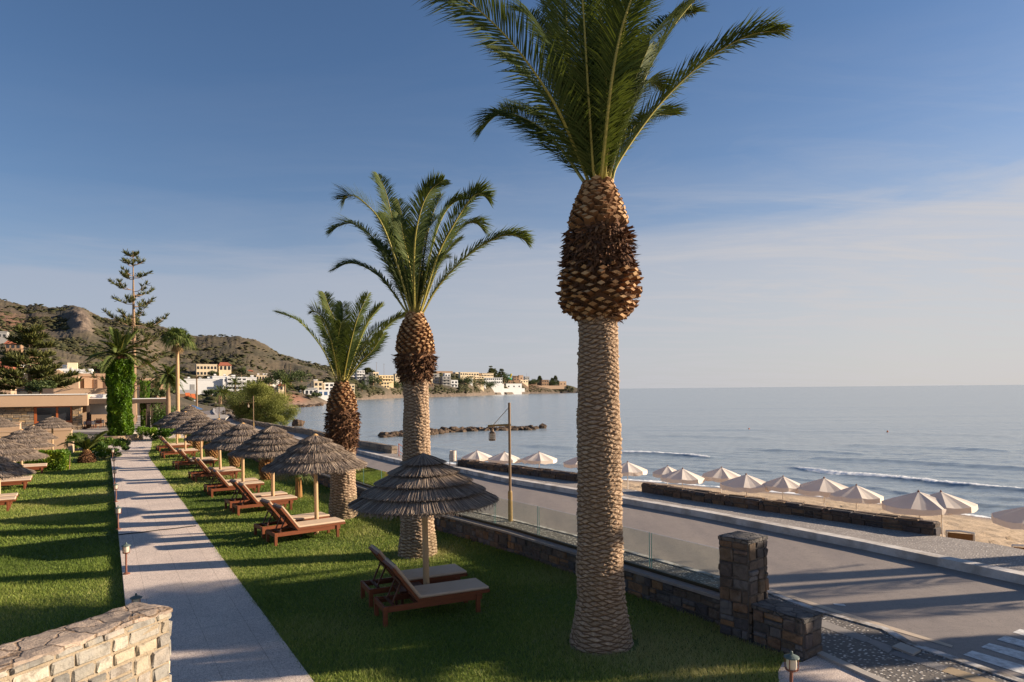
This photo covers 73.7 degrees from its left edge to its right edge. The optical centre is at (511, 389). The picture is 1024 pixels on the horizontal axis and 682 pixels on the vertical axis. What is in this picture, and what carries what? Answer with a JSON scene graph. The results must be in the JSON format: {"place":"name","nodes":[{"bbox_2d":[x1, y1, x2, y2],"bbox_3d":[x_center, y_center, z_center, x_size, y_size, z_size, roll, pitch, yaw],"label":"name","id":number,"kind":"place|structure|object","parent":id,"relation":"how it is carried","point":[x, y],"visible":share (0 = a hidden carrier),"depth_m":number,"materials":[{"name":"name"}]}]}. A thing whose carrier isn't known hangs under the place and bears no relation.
{"place":"outdoors","nodes":[
{"label":"outdoors","id":0,"kind":"place"},
{"bbox_2d":[0,451,124,644],"bbox_3d":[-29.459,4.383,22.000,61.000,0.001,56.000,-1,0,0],"label":"lawn","id":1,"kind":"structure","parent":0,"point":[66,597],"depth_m":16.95,"materials":[{"name":"plant"}]},
{"bbox_2d":[1,478,31,489],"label":"sun lounger","id":2,"kind":"object","parent":1,"relation":"on","point":[18,481],"visible":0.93,"depth_m":29.18,"materials":[{"name":"wood"}]},
{"bbox_2d":[0,456,35,480],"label":"thatched parasol","id":3,"kind":"object","parent":1,"relation":"on","point":[9,469],"visible":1,"depth_m":19.98,"materials":[{"name":"grey plant"}]},
{"bbox_2d":[0,437,48,493],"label":"thatched parasol","id":4,"kind":"object","parent":1,"relation":"on","point":[12,450],"visible":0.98,"depth_m":25.24,"materials":[{"name":"grey plant"}]},
{"bbox_2d":[3,429,55,484],"bbox_3d":[-22.280,3.099,31.014,2.603,2.610,2.610,-1,-1,-3],"label":"thatched parasol","id":5,"kind":"object","parent":1,"relation":"on","point":[29,439],"visible":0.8,"depth_m":30.69,"materials":[{"name":"grey plant"}]},
{"bbox_2d":[25,425,58,448],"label":"thatched parasol","id":6,"kind":"object","parent":1,"relation":"on","point":[41,433],"visible":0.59,"depth_m":37.26,"materials":[{"name":"brown wood"}]},
{"bbox_2d":[16,448,72,470],"bbox_3d":[-25.845,3.768,36.332,4.034,1.205,1.399,-1,0,-19],"label":"hedge","id":7,"kind":"object","parent":1,"relation":"on","point":[62,458],"visible":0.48,"depth_m":36.38,"materials":[{"name":"green plant"}]},
{"bbox_2d":[57,430,108,463],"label":"young date palm","id":8,"kind":"object","parent":1,"relation":"on","point":[86,443],"visible":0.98,"depth_m":40.26,"materials":[{"name":"green plant"}]},
{"bbox_2d":[0,602,172,681],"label":"stone wall","id":9,"kind":"structure","parent":1,"relation":"on","point":[130,642],"depth_m":6.08,"materials":[{"name":"stone"}]},
{"bbox_2d":[91,446,121,458],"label":"shrub","id":10,"kind":"object","parent":1,"relation":"on","point":[99,452],"visible":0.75,"depth_m":42.51,"materials":[{"name":"green plant"}]},
{"bbox_2d":[82,436,130,451],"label":"shrub","id":11,"kind":"object","parent":1,"relation":"on","point":[123,444],"visible":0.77,"depth_m":45.60,"materials":[{"name":"green plant"}]},
{"bbox_2d":[43,388,106,393],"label":"roof","id":12,"kind":"structure","parent":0,"point":[76,391],"depth_m":87.75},
{"bbox_2d":[88,434,183,448],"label":"patio","id":13,"kind":"structure","parent":0,"point":[144,439],"depth_m":59.88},
{"bbox_2d":[101,434,142,440],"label":"round planter","id":14,"kind":"object","parent":13,"relation":"on","point":[133,437],"visible":0.52,"depth_m":57.29,"materials":[{"name":"stone"}]},
{"bbox_2d":[80,326,157,435],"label":"palm tree","id":15,"kind":"object","parent":14,"relation":"in","point":[120,380],"visible":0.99,"depth_m":57.58,"materials":[{"name":"green plant"}]},
{"bbox_2d":[158,326,197,437],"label":"fan palm","id":16,"kind":"object","parent":13,"relation":"on","point":[180,335],"visible":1,"depth_m":59.65,"materials":[{"name":"green plant"}]},
{"bbox_2d":[72,415,229,434],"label":"terrace","id":17,"kind":"structure","parent":0,"point":[94,430],"depth_m":71.83,"materials":[{"name":"stone"}]},
{"bbox_2d":[0,394,135,429],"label":"restaurant","id":18,"kind":"structure","parent":17,"relation":"on","point":[27,410],"depth_m":68.09,"materials":[{"name":"paint"}]},
{"bbox_2d":[37,407,70,420],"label":"window pane","id":19,"kind":"structure","parent":18,"relation":"in","point":[43,412],"depth_m":68.70,"materials":[{"name":"grey glass"}]},
{"bbox_2d":[90,394,107,414],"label":"white canopy","id":20,"kind":"object","parent":18,"relation":"attached to","point":[95,409],"visible":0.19,"depth_m":75.42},
{"bbox_2d":[86,398,106,427],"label":"pergola","id":21,"kind":"object","parent":17,"relation":"on","point":[97,400],"visible":0.32,"depth_m":72.31,"materials":[{"name":"white concrete"}]},
{"bbox_2d":[139,380,150,425],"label":"ivy column","id":22,"kind":"structure","parent":17,"relation":"on","point":[144,390],"depth_m":75.63,"materials":[{"name":"green plant"}]},
{"bbox_2d":[132,398,165,427],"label":"pergola","id":23,"kind":"object","parent":17,"relation":"on","point":[151,401],"visible":0.48,"depth_m":71.11,"materials":[{"name":"white concrete"}]},
{"bbox_2d":[147,402,184,427],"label":"shrub","id":24,"kind":"object","parent":17,"relation":"on","point":[156,417],"visible":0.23,"depth_m":70.65,"materials":[{"name":"green plant"}]},
{"bbox_2d":[111,440,313,681],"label":"path","id":25,"kind":"structure","parent":0,"point":[222,631],"depth_m":13.79,"materials":[{"name":"stone"}]},
{"bbox_2d":[0,299,577,414],"bbox_3d":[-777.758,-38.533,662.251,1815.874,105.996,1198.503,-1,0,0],"label":"hills","id":26,"kind":"structure","parent":0,"point":[81,324],"depth_m":469.65,"materials":[{"name":"soil"}]},
{"bbox_2d":[23,379,57,393],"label":"distant tree","id":27,"kind":"object","parent":26,"relation":"on","point":[35,385],"visible":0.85,"depth_m":91.39,"materials":[{"name":"green plant"}]},
{"bbox_2d":[0,323,84,393],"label":"conifer","id":28,"kind":"object","parent":26,"relation":"on","point":[39,370],"visible":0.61,"depth_m":95.23,"materials":[{"name":"green plant"}]},
{"bbox_2d":[57,363,93,372],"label":"white house","id":29,"kind":"structure","parent":26,"relation":"on","point":[68,367],"depth_m":152.91,"materials":[{"name":"paint"}]},
{"bbox_2d":[146,363,186,414],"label":"shaggy palm","id":30,"kind":"object","parent":26,"relation":"on","point":[167,380],"visible":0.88,"depth_m":67.64,"materials":[{"name":"green plant"}]},
{"bbox_2d":[179,377,222,394],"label":"white hall","id":31,"kind":"structure","parent":26,"relation":"on","point":[205,384],"depth_m":304.51,"materials":[{"name":"paint"}]},
{"bbox_2d":[195,364,216,375],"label":"hotel building","id":32,"kind":"structure","parent":26,"relation":"on","point":[202,369],"depth_m":402.37,"materials":[{"name":"yellow paint"}]},
{"bbox_2d":[217,362,231,376],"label":"hotel wing","id":33,"kind":"structure","parent":26,"relation":"on","point":[223,368],"depth_m":410.04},
{"bbox_2d":[225,375,246,391],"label":"white house","id":34,"kind":"structure","parent":26,"relation":"on","point":[241,379],"depth_m":309.88,"materials":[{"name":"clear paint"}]},
{"bbox_2d":[219,380,300,425],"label":"tamarisk tree","id":35,"kind":"object","parent":26,"relation":"on","point":[271,406],"visible":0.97,"depth_m":92.96,"materials":[{"name":"green plant"}]},
{"bbox_2d":[0,298,573,408],"bbox_3d":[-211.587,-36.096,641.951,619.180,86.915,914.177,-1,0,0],"label":"scrub","id":36,"kind":"object","parent":26,"relation":"on","point":[74,344],"visible":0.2,"depth_m":453.53,"materials":[{"name":"green plant"}]},
{"bbox_2d":[148,437,801,681],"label":"lawn","id":37,"kind":"structure","parent":0,"point":[635,641],"depth_m":11.71,"materials":[{"name":"plant"}]},
{"bbox_2d":[135,426,181,439],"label":"shrub","id":38,"kind":"object","parent":37,"relation":"on","point":[154,434],"visible":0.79,"depth_m":57.05,"materials":[{"name":"green plant"}]},
{"bbox_2d":[153,411,181,443],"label":"thatched parasol","id":39,"kind":"object","parent":37,"relation":"on","point":[164,420],"visible":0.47,"depth_m":46.99,"materials":[{"name":"plant"}]},
{"bbox_2d":[159,411,194,449],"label":"thatched parasol","id":40,"kind":"object","parent":37,"relation":"on","point":[179,419],"visible":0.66,"depth_m":42.11,"materials":[{"name":"brown wood"}]},
{"bbox_2d":[162,441,197,458],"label":"sun lounger","id":41,"kind":"object","parent":37,"relation":"on","point":[190,451],"visible":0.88,"depth_m":41.92,"materials":[{"name":"wood"}]},
{"bbox_2d":[171,415,212,458],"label":"thatched parasol","id":42,"kind":"object","parent":37,"relation":"on","point":[192,425],"visible":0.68,"depth_m":36.05,"materials":[{"name":"brown wood"}]},
{"bbox_2d":[175,449,217,469],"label":"sun lounger","id":43,"kind":"object","parent":37,"relation":"on","point":[210,461],"visible":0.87,"depth_m":35.80,"materials":[{"name":"wood"}]},
{"bbox_2d":[183,418,234,468],"bbox_3d":[-13.588,2.781,31.740,3.146,2.898,3.035,-2,0,39],"label":"thatched parasol","id":44,"kind":"object","parent":37,"relation":"on","point":[212,430],"visible":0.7,"depth_m":30.98,"materials":[{"name":"brown wood"}]},
{"bbox_2d":[188,456,235,479],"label":"sun lounger","id":45,"kind":"object","parent":37,"relation":"on","point":[203,471],"visible":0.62,"depth_m":31.75,"materials":[{"name":"wood"}]},
{"bbox_2d":[192,458,240,481],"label":"sun lounger","id":46,"kind":"object","parent":37,"relation":"on","point":[233,471],"visible":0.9,"depth_m":30.94,"materials":[{"name":"wood"}]},
{"bbox_2d":[201,422,259,481],"bbox_3d":[-10.778,2.759,27.336,3.073,2.886,2.967,0,1,24],"label":"thatched parasol","id":47,"kind":"object","parent":37,"relation":"on","point":[233,437],"visible":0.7,"depth_m":26.61,"materials":[{"name":"brown wood"}]},
{"bbox_2d":[204,466,257,493],"bbox_3d":[-11.343,3.600,27.601,1.958,1.039,0.685,-1,0,-34],"label":"sun lounger","id":48,"kind":"object","parent":37,"relation":"on","point":[210,484],"visible":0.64,"depth_m":27.34,"materials":[{"name":"wood"}]},
{"bbox_2d":[208,469,263,497],"bbox_3d":[-10.771,3.594,26.685,1.957,1.039,0.685,-1,0,-33],"label":"sun lounger","id":49,"kind":"object","parent":37,"relation":"on","point":[249,484],"visible":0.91,"depth_m":26.43,"materials":[{"name":"wood"}]},
{"bbox_2d":[224,479,287,510],"bbox_3d":[-8.868,3.576,23.705,1.958,1.039,0.685,-1,0,-37],"label":"sun lounger","id":50,"kind":"object","parent":37,"relation":"on","point":[240,491],"visible":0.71,"depth_m":23.40,"materials":[{"name":"wood"}]},
{"bbox_2d":[250,458,270,480],"bbox_3d":[-11.217,3.396,30.936,1.753,1.462,1.578,-1,0,0],"label":"young palm","id":51,"kind":"object","parent":37,"relation":"on","point":[262,474],"visible":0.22,"depth_m":30.73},
{"bbox_2d":[227,426,299,495],"bbox_3d":[-8.233,2.708,23.488,2.936,2.943,2.807,0,1,8],"label":"thatched parasol","id":52,"kind":"object","parent":37,"relation":"on","point":[271,442],"visible":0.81,"depth_m":22.77,"materials":[{"name":"brown wood"}]},
{"bbox_2d":[232,482,297,515],"bbox_3d":[-8.249,3.570,22.820,1.958,1.039,0.685,-1,0,-36],"label":"sun lounger","id":53,"kind":"object","parent":37,"relation":"on","point":[279,500],"visible":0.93,"depth_m":22.58,"materials":[{"name":"wood"}]},
{"bbox_2d":[254,498,329,539],"bbox_3d":[-6.219,3.550,19.358,1.958,1.039,0.685,-1,0,-39],"label":"sun lounger","id":54,"kind":"object","parent":37,"relation":"on","point":[267,505],"visible":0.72,"depth_m":19.02,"materials":[{"name":"wood"}]},
{"bbox_2d":[286,473,313,497],"bbox_3d":[-8.038,3.583,25.742,1.047,1.588,1.105,-1,0,-43],"label":"young fan palm","id":55,"kind":"object","parent":37,"relation":"on","point":[298,486],"visible":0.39,"depth_m":25.60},
{"bbox_2d":[266,503,345,546],"bbox_3d":[-5.570,3.544,18.495,1.958,1.039,0.685,-1,0,-38],"label":"sun lounger","id":56,"kind":"object","parent":37,"relation":"on","point":[309,526],"visible":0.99,"depth_m":18.24,"materials":[{"name":"wood"}]},
{"bbox_2d":[262,434,367,532],"bbox_3d":[-5.528,2.696,19.228,2.898,2.914,3.064,-1,1,-7],"label":"thatched parasol","id":57,"kind":"object","parent":37,"relation":"on","point":[315,454],"visible":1,"depth_m":18.48,"materials":[{"name":"brown wood"}]},
{"bbox_2d":[274,290,404,519],"bbox_3d":[-5.299,0.380,21.736,4.390,7.402,3.190,-1,0,0],"label":"date palm","id":58,"kind":"object","parent":37,"relation":"on","point":[344,349],"visible":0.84,"depth_m":21.33,"materials":[{"name":"green plant"}]},
{"bbox_2d":[360,544,467,606],"bbox_3d":[-1.901,3.509,13.304,1.958,1.039,0.685,-1,0,-26],"label":"sun lounger","id":59,"kind":"object","parent":37,"relation":"on","point":[445,573],"visible":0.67,"depth_m":13.18,"materials":[{"name":"beige fabric"}]},
{"bbox_2d":[347,453,499,584],"bbox_3d":[-1.629,2.650,12.784,2.821,2.933,2.824,-1,0,-23],"label":"thatched parasol","id":60,"kind":"object","parent":37,"relation":"on","point":[424,486],"visible":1,"depth_m":12.08,"materials":[{"name":"brown wood"}]},
{"bbox_2d":[324,169,535,559],"bbox_3d":[-2.154,-0.798,16.853,5.560,9.697,3.376,-1,0,0],"label":"date palm","id":61,"kind":"object","parent":37,"relation":"on","point":[415,360],"visible":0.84,"depth_m":16.34,"materials":[{"name":"green plant"}]},
{"bbox_2d":[374,557,489,627],"bbox_3d":[-1.429,3.504,12.244,1.958,1.039,0.685,-1,0,-25],"label":"sun lounger","id":62,"kind":"object","parent":37,"relation":"on","point":[442,593],"visible":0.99,"depth_m":12.09,"materials":[{"name":"brown wood"}]},
{"bbox_2d":[252,458,719,624],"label":"lawn wall","id":63,"kind":"structure","parent":37,"relation":"on","point":[687,596],"depth_m":14.91,"materials":[{"name":"stone"}]},
{"bbox_2d":[364,466,381,486],"bbox_3d":[-4.993,3.148,24.430,0.020,0.680,1.799,-1,0,-32],"label":"glass panel","id":64,"kind":"object","parent":63,"relation":"on","point":[372,476],"visible":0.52,"depth_m":24.50,"materials":[{"name":"glass"}]},
{"bbox_2d":[413,0,794,655],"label":"date palm","id":65,"kind":"object","parent":37,"relation":"on","point":[597,80],"visible":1,"depth_m":10.37,"materials":[{"name":"green plant"}]},
{"bbox_2d":[718,531,768,644],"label":"stone pillar","id":66,"kind":"structure","parent":37,"relation":"on","point":[743,573],"depth_m":10.86,"materials":[{"name":"stone"}]},
{"bbox_2d":[0,0,1023,388],"label":"sky","id":67,"kind":"structure","parent":0,"point":[841,202],"materials":[{"name":"blue"}]},
{"bbox_2d":[202,410,1023,678],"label":"road","id":68,"kind":"structure","parent":0,"point":[962,612],"depth_m":14.87,"materials":[{"name":"asphalt"}]},
{"bbox_2d":[213,408,1023,584],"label":"kerb","id":69,"kind":"structure","parent":68,"relation":"on","point":[992,571],"depth_m":18.62,"materials":[{"name":"concrete"}]},
{"bbox_2d":[769,588,952,646],"bbox_3d":[6.035,4.057,12.339,0.198,0.001,3.677,-1,0,-28],"label":"gutter strip","id":70,"kind":"object","parent":68,"relation":"on","point":[854,616],"visible":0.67,"depth_m":12.15,"materials":[{"name":"concrete"}]},
{"bbox_2d":[963,651,1023,673],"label":"crossing stripe","id":71,"kind":"object","parent":68,"relation":"on","point":[1013,666],"visible":1,"depth_m":10.15,"materials":[{"name":"paint"}]},
{"bbox_2d":[982,643,1023,659],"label":"crossing stripe","id":72,"kind":"object","parent":68,"relation":"on","point":[1007,651],"visible":1,"depth_m":10.57,"materials":[{"name":"paint"}]},
{"bbox_2d":[214,407,1023,571],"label":"promenade","id":73,"kind":"structure","parent":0,"point":[997,555],"depth_m":18.83,"materials":[{"name":"concrete"}]},
{"bbox_2d":[229,413,397,453],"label":"sea wall","id":74,"kind":"structure","parent":73,"relation":"on","point":[382,447],"depth_m":61.35,"materials":[{"name":"stone"}]},
{"bbox_2d":[457,459,577,481],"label":"sea wall","id":75,"kind":"structure","parent":73,"relation":"on","point":[537,472],"depth_m":32.15,"materials":[{"name":"stone"}]},
{"bbox_2d":[641,482,941,535],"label":"sea wall","id":76,"kind":"structure","parent":73,"relation":"on","point":[904,523],"depth_m":21.08,"materials":[{"name":"stone"}]},
{"bbox_2d":[279,385,1023,517],"bbox_3d":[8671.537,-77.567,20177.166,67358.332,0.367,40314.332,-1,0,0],"label":"sea","id":77,"kind":"structure","parent":0,"point":[965,442],"depth_m":87.72,"materials":[{"name":"liquid"}]},
{"bbox_2d":[458,511,1012,681],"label":"pavement","id":78,"kind":"structure","parent":0,"point":[871,658],"depth_m":10.41,"materials":[{"name":"tile"}]},
{"bbox_2d":[488,403,512,520],"bbox_3d":[-0.362,2.204,20.774,0.730,3.600,0.210,-1,0,0],"label":"lamp post","id":79,"kind":"object","parent":78,"relation":"on","point":[493,438],"visible":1,"depth_m":20.74,"materials":[{"name":"wood"}]},
{"bbox_2d":[470,511,1023,681],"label":"pavement kerb","id":80,"kind":"structure","parent":78,"relation":"on","point":[899,637],"depth_m":11.55,"materials":[{"name":"concrete"}]},
{"bbox_2d":[751,598,822,661],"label":"stone block","id":81,"kind":"structure","parent":78,"relation":"on","point":[780,626],"depth_m":10.23,"materials":[{"name":"stone"}]},
{"bbox_2d":[821,620,870,641],"bbox_3d":[5.187,3.946,11.588,0.345,0.001,1.968,-1,0,-23],"label":"paving strip","id":82,"kind":"object","parent":78,"relation":"on","point":[842,630],"visible":0.4,"depth_m":11.13,"materials":[{"name":"concrete"}]},
{"bbox_2d":[815,651,891,681],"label":"path edging","id":83,"kind":"object","parent":78,"relation":"on","point":[850,667],"visible":0.85,"depth_m":9.58,"materials":[{"name":"concrete"}]},
{"bbox_2d":[866,639,892,652],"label":"paving slab","id":84,"kind":"structure","parent":78,"relation":"on","point":[884,647],"depth_m":10.51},
{"bbox_2d":[892,642,920,655],"bbox_3d":[5.976,3.928,10.338,0.264,0.030,0.412,-1,0,-21],"label":"manhole cover","id":85,"kind":"object","parent":78,"relation":"on","point":[906,648],"visible":1,"depth_m":10.31,"materials":[{"name":"metal"}]},
{"bbox_2d":[889,651,948,670],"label":"tactile paving","id":86,"kind":"structure","parent":78,"relation":"on","point":[934,665],"depth_m":9.91,"materials":[{"name":"concrete"}]},
{"bbox_2d":[943,667,997,681],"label":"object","id":87,"kind":"object","parent":78,"relation":"on","point":[964,674],"visible":1,"depth_m":9.39,"materials":[{"name":"stone"}]},
{"bbox_2d":[451,464,1023,547],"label":"beach","id":88,"kind":"structure","parent":0,"point":[985,530],"depth_m":29.41,"materials":[{"name":"sand"}]},
{"bbox_2d":[462,450,491,460],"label":"beach parasol","id":89,"kind":"object","parent":88,"relation":"on","point":[478,455],"visible":0.87,"depth_m":38.27,"materials":[{"name":"white fabric"}]},
{"bbox_2d":[488,451,520,463],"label":"beach parasol","id":90,"kind":"object","parent":88,"relation":"on","point":[501,458],"visible":0.89,"depth_m":37.09,"materials":[{"name":"beige fabric"}]},
{"bbox_2d":[521,451,556,467],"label":"beach parasol","id":91,"kind":"object","parent":88,"relation":"on","point":[539,457],"visible":0.94,"depth_m":36.84,"materials":[{"name":"beige fabric"}]},
{"bbox_2d":[621,461,646,488],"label":"beach parasol","id":92,"kind":"object","parent":88,"relation":"on","point":[629,469],"visible":0.81,"depth_m":31.35,"materials":[{"name":"beige fabric"}]},
{"bbox_2d":[660,467,704,486],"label":"beach parasol","id":93,"kind":"object","parent":88,"relation":"on","point":[682,476],"visible":0.94,"depth_m":28.58,"materials":[{"name":"beige fabric"}]},
{"bbox_2d":[702,466,740,492],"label":"beach parasol","id":94,"kind":"object","parent":88,"relation":"on","point":[719,475],"visible":0.87,"depth_m":28.98,"materials":[{"name":"beige fabric"}]},
{"bbox_2d":[720,473,770,495],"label":"beach parasol","id":95,"kind":"object","parent":88,"relation":"on","point":[746,483],"visible":0.88,"depth_m":26.43,"materials":[{"name":"beige fabric"}]},
{"bbox_2d":[763,475,800,499],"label":"beach parasol","id":96,"kind":"object","parent":88,"relation":"on","point":[782,484],"visible":0.89,"depth_m":25.87,"materials":[{"name":"beige fabric"}]},
{"bbox_2d":[796,477,847,505],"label":"beach parasol","id":97,"kind":"object","parent":88,"relation":"on","point":[824,487],"visible":0.81,"depth_m":25.20,"materials":[{"name":"beige fabric"}]},
{"bbox_2d":[830,484,883,510],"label":"beach parasol","id":98,"kind":"object","parent":88,"relation":"on","point":[856,494],"visible":0.91,"depth_m":23.28,"materials":[{"name":"beige fabric"}]},
{"bbox_2d":[882,490,952,517],"bbox_3d":[13.241,4.465,22.196,2.069,2.407,2.084,-1,0,-25],"label":"beach parasol","id":99,"kind":"object","parent":88,"relation":"on","point":[918,503],"visible":0.82,"depth_m":21.68,"materials":[{"name":"beige fabric"}]},
{"bbox_2d":[930,490,977,536],"bbox_3d":[13.908,4.395,22.111,1.868,2.277,1.856,-1,0,2],"label":"beach parasol","id":100,"kind":"object","parent":88,"relation":"on","point":[952,504],"visible":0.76,"depth_m":21.50,"materials":[{"name":"beige fabric"}]},
{"bbox_2d":[991,507,1023,529],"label":"beach parasol","id":101,"kind":"object","parent":88,"relation":"on","point":[1011,518],"visible":1,"depth_m":19.38,"materials":[{"name":"beige fabric"}]},
{"bbox_2d":[778,655,872,681],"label":"side path","id":102,"kind":"structure","parent":0,"point":[816,668],"depth_m":9.48,"materials":[{"name":"concrete"}]},
{"bbox_2d":[783,651,799,681],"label":"bollard lamp","id":103,"kind":"object","parent":102,"relation":"on","point":[791,658],"visible":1,"depth_m":8.44,"materials":[{"name":"glass"}]},
{"bbox_2d":[945,530,974,540],"bbox_3d":[12.929,4.452,19.702,0.696,1.088,1.733,-1,0,33],"label":"beach sunbed","id":104,"kind":"object","parent":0,"point":[970,536],"visible":0.38,"depth_m":19.07,"materials":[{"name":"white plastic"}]},
{"label":"ground","id":105,"kind":"structure","parent":0,"visible":0},
{"bbox_2d":[0,429,72,449],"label":"terrace wall","id":106,"kind":"structure","parent":105,"relation":"on","point":[61,434],"depth_m":51.73,"materials":[{"name":"paint"}]},
{"bbox_2d":[33,416,76,448],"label":"thatched parasol","id":107,"kind":"object","parent":105,"relation":"on","point":[51,422],"visible":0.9,"depth_m":49.42,"materials":[{"name":"brown wood"}]},
{"bbox_2d":[76,373,106,387],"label":"tan house","id":108,"kind":"structure","parent":105,"relation":"on","point":[88,382],"depth_m":111.18,"materials":[{"name":"beige paint"}]},
{"bbox_2d":[77,249,181,421],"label":"norfolk pine","id":109,"kind":"object","parent":105,"relation":"on","point":[132,319],"visible":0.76,"depth_m":87.73,"materials":[{"name":"green plant"}]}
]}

